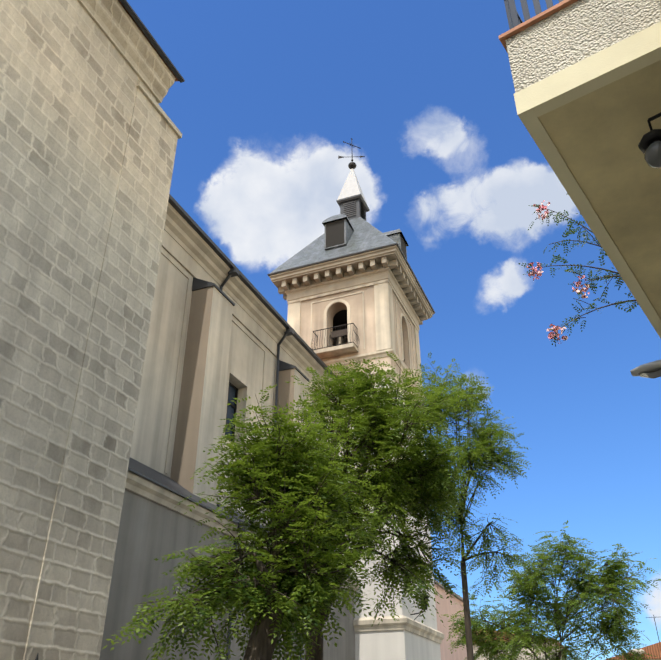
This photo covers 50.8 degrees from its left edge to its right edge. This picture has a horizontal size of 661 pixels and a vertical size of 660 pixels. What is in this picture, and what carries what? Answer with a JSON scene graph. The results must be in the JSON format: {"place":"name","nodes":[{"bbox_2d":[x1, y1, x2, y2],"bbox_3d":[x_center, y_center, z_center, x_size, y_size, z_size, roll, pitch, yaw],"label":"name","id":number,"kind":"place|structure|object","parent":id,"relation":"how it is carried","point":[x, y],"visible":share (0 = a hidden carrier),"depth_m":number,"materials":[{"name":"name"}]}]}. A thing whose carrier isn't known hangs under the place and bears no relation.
{"place":"outdoors","nodes":[
{"label":"outdoors","id":0,"kind":"place"},
{"bbox_2d":[0,0,155,659],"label":"transept wall","id":1,"kind":"structure","parent":0,"point":[69,77],"depth_m":10.92,"materials":[{"name":"beige stone"}]},
{"bbox_2d":[23,79,181,659],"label":"transept buttress","id":2,"kind":"structure","parent":1,"relation":"attached to","point":[68,617],"depth_m":11.42,"materials":[{"name":"beige stone"}]},
{"bbox_2d":[77,0,175,103],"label":"cornice","id":3,"kind":"structure","parent":1,"relation":"attached to","point":[119,28],"depth_m":14.11,"materials":[{"name":"beige stone"}]},
{"bbox_2d":[118,0,178,80],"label":"roof edge","id":4,"kind":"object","parent":3,"relation":"on","point":[176,79],"depth_m":14.50,"materials":[{"name":"grey metal"}]},
{"bbox_2d":[120,0,184,82],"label":"roof eave","id":5,"kind":"object","parent":4,"relation":"attached to","point":[147,33],"visible":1,"depth_m":14.44,"materials":[{"name":"black metal"}]},
{"bbox_2d":[300,286,417,382],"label":"tower belfry walls","id":6,"kind":"structure","parent":0,"point":[354,301],"depth_m":32.26,"materials":[{"name":"beige paint"}]},
{"bbox_2d":[313,343,357,358],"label":"balcony slab","id":7,"kind":"structure","parent":6,"relation":"attached to","point":[338,350],"depth_m":30.70,"materials":[{"name":"beige stone"}]},
{"bbox_2d":[311,323,359,349],"bbox_3d":[0.185,0.405,31.154,2.156,1.020,0.636,-12,-32,19],"label":"balcony railing","id":8,"kind":"object","parent":7,"relation":"on","point":[316,336],"visible":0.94,"depth_m":30.98,"materials":[{"name":"black metal"}]},
{"bbox_2d":[330,329,346,339],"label":"tower bell yokes","id":9,"kind":"object","parent":6,"relation":"attached to","point":[334,334],"visible":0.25,"depth_m":31.95,"materials":[{"name":"grey wood"}]},
{"bbox_2d":[336,336,404,361],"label":"tower bells","id":10,"kind":"object","parent":9,"relation":"hanging from","point":[339,339],"visible":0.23,"depth_m":31.69,"materials":[{"name":"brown metal"}]},
{"bbox_2d":[333,310,346,330],"bbox_3d":[1.246,0.629,33.998,4.750,3.550,4.750,-12,-32,19],"label":"belfry opening","id":11,"kind":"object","parent":6,"relation":"in","point":[339,318],"depth_m":35.62,"materials":[{"name":"black"}]},
{"bbox_2d":[269,245,433,324],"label":"tower cornice","id":12,"kind":"structure","parent":6,"relation":"on","point":[390,260],"depth_m":33.02,"materials":[{"name":"beige stone"}]},
{"bbox_2d":[269,217,395,273],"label":"tower roof","id":13,"kind":"structure","parent":12,"relation":"on","point":[365,235],"depth_m":33.90,"materials":[{"name":"grey stone"}]},
{"bbox_2d":[336,194,369,220],"bbox_3d":[1.246,-6.217,37.951,1.420,1.560,1.420,-12,-32,19],"label":"lantern base","id":14,"kind":"object","parent":13,"relation":"on","point":[358,199],"visible":0.58,"depth_m":37.66,"materials":[{"name":"grey stone"}]},
{"bbox_2d":[337,168,367,205],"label":"spire","id":15,"kind":"structure","parent":14,"relation":"on","point":[351,187],"depth_m":38.41,"materials":[{"name":"white metal"}]},
{"bbox_2d":[338,138,364,168],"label":"weather vane","id":16,"kind":"object","parent":15,"relation":"on","point":[352,164],"visible":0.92,"depth_m":40.08,"materials":[{"name":"black metal"}]},
{"bbox_2d":[343,201,365,219],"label":"louvers","id":17,"kind":"object","parent":14,"relation":"attached to","point":[352,209],"visible":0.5,"depth_m":37.55,"materials":[{"name":"grey wood"}]},
{"bbox_2d":[322,214,408,253],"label":"tower dormers","id":18,"kind":"object","parent":13,"relation":"on","point":[393,235],"visible":0.23,"depth_m":34.78,"materials":[{"name":"grey metal"}]},
{"bbox_2d":[324,217,407,258],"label":"tower dormer openings","id":19,"kind":"object","parent":18,"relation":"in","point":[334,233],"visible":0.25,"depth_m":34.30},
{"bbox_2d":[267,242,434,313],"bbox_3d":[1.246,-1.792,35.397,6.630,0.058,6.630,-12,-32,19],"label":"roof eave","id":20,"kind":"object","parent":12,"relation":"on","point":[381,247],"visible":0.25,"depth_m":32.97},
{"bbox_2d":[287,273,422,390],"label":"tower pilasters","id":21,"kind":"object","parent":6,"relation":"attached to","point":[384,285],"visible":0.35,"depth_m":32.32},
{"bbox_2d":[310,291,414,376],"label":"tower frames","id":22,"kind":"structure","parent":6,"relation":"attached to","point":[348,313],"depth_m":32.25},
{"bbox_2d":[321,347,421,404],"bbox_3d":[1.246,2.816,32.736,4.950,1.300,4.950,-12,-32,19],"label":"tower shaft","id":23,"kind":"object","parent":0,"point":[391,361],"depth_m":30.46,"materials":[{"name":"beige paint"}]},
{"bbox_2d":[127,0,660,659],"label":"sky","id":24,"kind":"structure","parent":0,"point":[270,96],"materials":[{"name":"blue"}]},
{"bbox_2d":[355,629,440,659],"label":"tower base","id":25,"kind":"object","parent":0,"point":[403,644],"visible":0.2,"depth_m":24.72,"materials":[{"name":"white paint"}]},
{"bbox_2d":[325,376,436,629],"bbox_3d":[1.246,7.709,29.911,4.850,10.000,4.850,-12,-32,19],"label":"tower shaft","id":26,"kind":"object","parent":25,"relation":"on","point":[428,620],"depth_m":26.06,"materials":[{"name":"white paint"}]},
{"bbox_2d":[323,348,444,643],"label":"tower string courses","id":27,"kind":"object","parent":26,"relation":"attached to","point":[363,624],"visible":0.21,"depth_m":26.30,"materials":[{"name":"beige stone"}]},
{"bbox_2d":[410,594,428,619],"bbox_3d":[3.273,10.168,25.560,0.748,1.110,0.329,-12,-32,19],"label":"tower wall lantern","id":28,"kind":"object","parent":26,"relation":"attached to","point":[422,609],"visible":0.38,"depth_m":25.48,"materials":[{"name":"black metal"}]},
{"bbox_2d":[434,584,466,659],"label":"pink house walls","id":29,"kind":"structure","parent":0,"point":[444,606],"depth_m":43.92,"materials":[{"name":"pink paint"}]},
{"bbox_2d":[434,580,462,601],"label":"roof edge","id":30,"kind":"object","parent":29,"relation":"on","point":[460,598],"depth_m":45.09,"materials":[{"name":"grey metal"}]},
{"bbox_2d":[418,363,527,659],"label":"cottonwood tree","id":31,"kind":"object","parent":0,"point":[469,642],"visible":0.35,"depth_m":13.87,"materials":[{"name":"green plant"}]},
{"bbox_2d":[403,352,540,600],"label":"leaves","id":32,"kind":"object","parent":31,"relation":"attached to","point":[482,443],"visible":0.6,"depth_m":14.16,"materials":[{"name":"green plant"}]},
{"bbox_2d":[473,640,563,659],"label":"white house walls","id":33,"kind":"structure","parent":0,"point":[522,655],"depth_m":51.59,"materials":[{"name":"white paint"}]},
{"bbox_2d":[474,628,567,649],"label":"tiled roof","id":34,"kind":"structure","parent":33,"relation":"on","point":[559,643],"depth_m":52.65,"materials":[{"name":"tile"}]},
{"bbox_2d":[443,520,660,659],"bbox_3d":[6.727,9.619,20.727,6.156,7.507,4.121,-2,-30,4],"label":"tree","id":35,"kind":"object","parent":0,"point":[566,617],"visible":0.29,"depth_m":21.06,"materials":[{"name":"green plant"}]},
{"bbox_2d":[538,60,660,318],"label":"balcony slab","id":36,"kind":"structure","parent":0,"point":[596,136],"depth_m":7.43,"materials":[{"name":"beige paint"}]},
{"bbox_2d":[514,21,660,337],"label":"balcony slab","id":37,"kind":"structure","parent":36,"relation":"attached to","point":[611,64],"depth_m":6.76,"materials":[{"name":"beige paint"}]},
{"bbox_2d":[605,642,660,659],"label":"tiled roof","id":38,"kind":"structure","parent":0,"point":[653,650],"depth_m":41.64,"materials":[{"name":"orange tile"}]},
{"label":"ground","id":39,"kind":"structure","parent":0,"visible":0},
{"bbox_2d":[128,230,325,546],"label":"nave wall","id":40,"kind":"structure","parent":39,"relation":"on","point":[252,365],"depth_m":20.31,"materials":[{"name":"beige paint"}]},
{"bbox_2d":[225,382,237,442],"bbox_3d":[-3.402,2.699,22.683,0.050,2.250,1.200,-12,-32,19],"label":"window","id":41,"kind":"structure","parent":40,"relation":"in","point":[231,404],"depth_m":23.15,"materials":[{"name":"black glass"}]},
{"bbox_2d":[225,385,235,441],"bbox_3d":[-3.435,2.705,22.694,0.001,2.250,1.200,-12,-32,19],"label":"window frame","id":42,"kind":"object","parent":41,"relation":"in","point":[231,399],"depth_m":23.11,"materials":[{"name":"grey metal"}]},
{"bbox_2d":[169,286,307,527],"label":"nave buttresses","id":43,"kind":"structure","parent":40,"relation":"attached to","point":[201,408],"depth_m":19.93,"materials":[{"name":"beige paint"}]},
{"bbox_2d":[192,277,308,381],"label":"nave buttress caps","id":44,"kind":"object","parent":43,"relation":"on","point":[198,284],"visible":0.29,"depth_m":21.52,"materials":[{"name":"grey metal"}]},
{"bbox_2d":[164,202,332,391],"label":"cornice","id":45,"kind":"structure","parent":40,"relation":"attached to","point":[186,237],"depth_m":23.65,"materials":[{"name":"beige stone"}]},
{"bbox_2d":[168,194,334,379],"bbox_3d":[-3.109,-1.892,23.383,0.220,0.098,17.700,-12,-32,19],"label":"gutter","id":46,"kind":"object","parent":45,"relation":"attached to","point":[185,215],"visible":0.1,"depth_m":23.49,"materials":[{"name":"grey metal"}]},
{"bbox_2d":[217,267,309,659],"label":"downpipes","id":47,"kind":"object","parent":40,"relation":"attached to","point":[233,272],"visible":0.33,"depth_m":23.00,"materials":[{"name":"black metal"}]},
{"bbox_2d":[99,489,354,659],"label":"aisle wall","id":48,"kind":"structure","parent":39,"relation":"on","point":[150,531],"depth_m":15.24,"materials":[{"name":"grey paint"}]},
{"bbox_2d":[125,471,358,591],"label":"ledge molding","id":49,"kind":"structure","parent":48,"relation":"attached to","point":[141,486],"depth_m":16.19,"materials":[{"name":"beige stone"}]},
{"bbox_2d":[128,457,360,582],"bbox_3d":[-2.672,5.328,19.818,1.470,1.068,16.400,-12,-32,19],"label":"ledge flashing","id":50,"kind":"object","parent":49,"relation":"on","point":[146,472],"visible":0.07,"depth_m":16.78,"materials":[{"name":"grey metal"}]},
{"bbox_2d":[103,384,391,659],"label":"tree","id":51,"kind":"object","parent":39,"relation":"on","point":[260,646],"visible":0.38,"depth_m":7.52,"materials":[{"name":"green plant"}]},
{"bbox_2d":[291,357,462,659],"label":"tree","id":52,"kind":"object","parent":39,"relation":"on","point":[318,654],"visible":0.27,"depth_m":10.37,"materials":[{"name":"green plant"}]},
{"bbox_2d":[254,351,479,626],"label":"tree leaves","id":53,"kind":"object","parent":52,"relation":"attached to","point":[405,493],"visible":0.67,"depth_m":10.32,"materials":[{"name":"green plant"}]},
{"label":"tiled house","id":54,"kind":"object","parent":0,"visible":0},
{"bbox_2d":[629,649,644,653],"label":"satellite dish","id":55,"kind":"object","parent":54,"relation":"on","point":[640,651],"visible":0.4,"depth_m":41.51,"materials":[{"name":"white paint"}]},
{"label":"building wall","id":56,"kind":"object","parent":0,"visible":0},
{"bbox_2d":[505,0,660,92],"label":"balcony parapet","id":57,"kind":"structure","parent":56,"relation":"attached to","point":[568,36],"depth_m":6.86,"materials":[{"name":"beige paint"}]},
{"bbox_2d":[498,0,577,52],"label":"balcony coping","id":58,"kind":"object","parent":57,"relation":"on","point":[563,4],"visible":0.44,"depth_m":7.22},
{"bbox_2d":[504,0,562,28],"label":"balcony railing","id":59,"kind":"object","parent":58,"relation":"on","point":[514,18],"depth_m":7.52,"materials":[{"name":"grey metal"}]},
{"bbox_2d":[518,193,638,346],"bbox_3d":[4.401,-1.239,11.824,2.295,3.566,1.333,-12,-32,19],"label":"flower plant","id":60,"kind":"object","parent":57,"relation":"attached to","point":[558,257],"depth_m":11.57,"materials":[{"name":"plant"}]},
{"bbox_2d":[630,360,660,375],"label":"street lamp housing","id":61,"kind":"object","parent":56,"relation":"attached to","point":[653,366],"visible":0.83,"depth_m":10.65,"materials":[{"name":"grey metal"}]},
{"bbox_2d":[639,370,660,378],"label":"street lamp lens","id":62,"kind":"object","parent":61,"relation":"attached to","point":[655,374],"visible":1,"depth_m":10.68,"materials":[{"name":"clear glass"}]},
{"bbox_2d":[638,112,660,153],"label":"balcony lantern frame","id":63,"kind":"object","parent":56,"relation":"attached to","point":[649,137],"visible":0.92,"depth_m":6.49,"materials":[{"name":"black metal"}]},
{"bbox_2d":[644,140,660,168],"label":"lamp globe","id":64,"kind":"object","parent":63,"relation":"attached to","point":[652,155],"visible":0.98,"depth_m":6.40,"materials":[{"name":"grey glass"}]}
]}

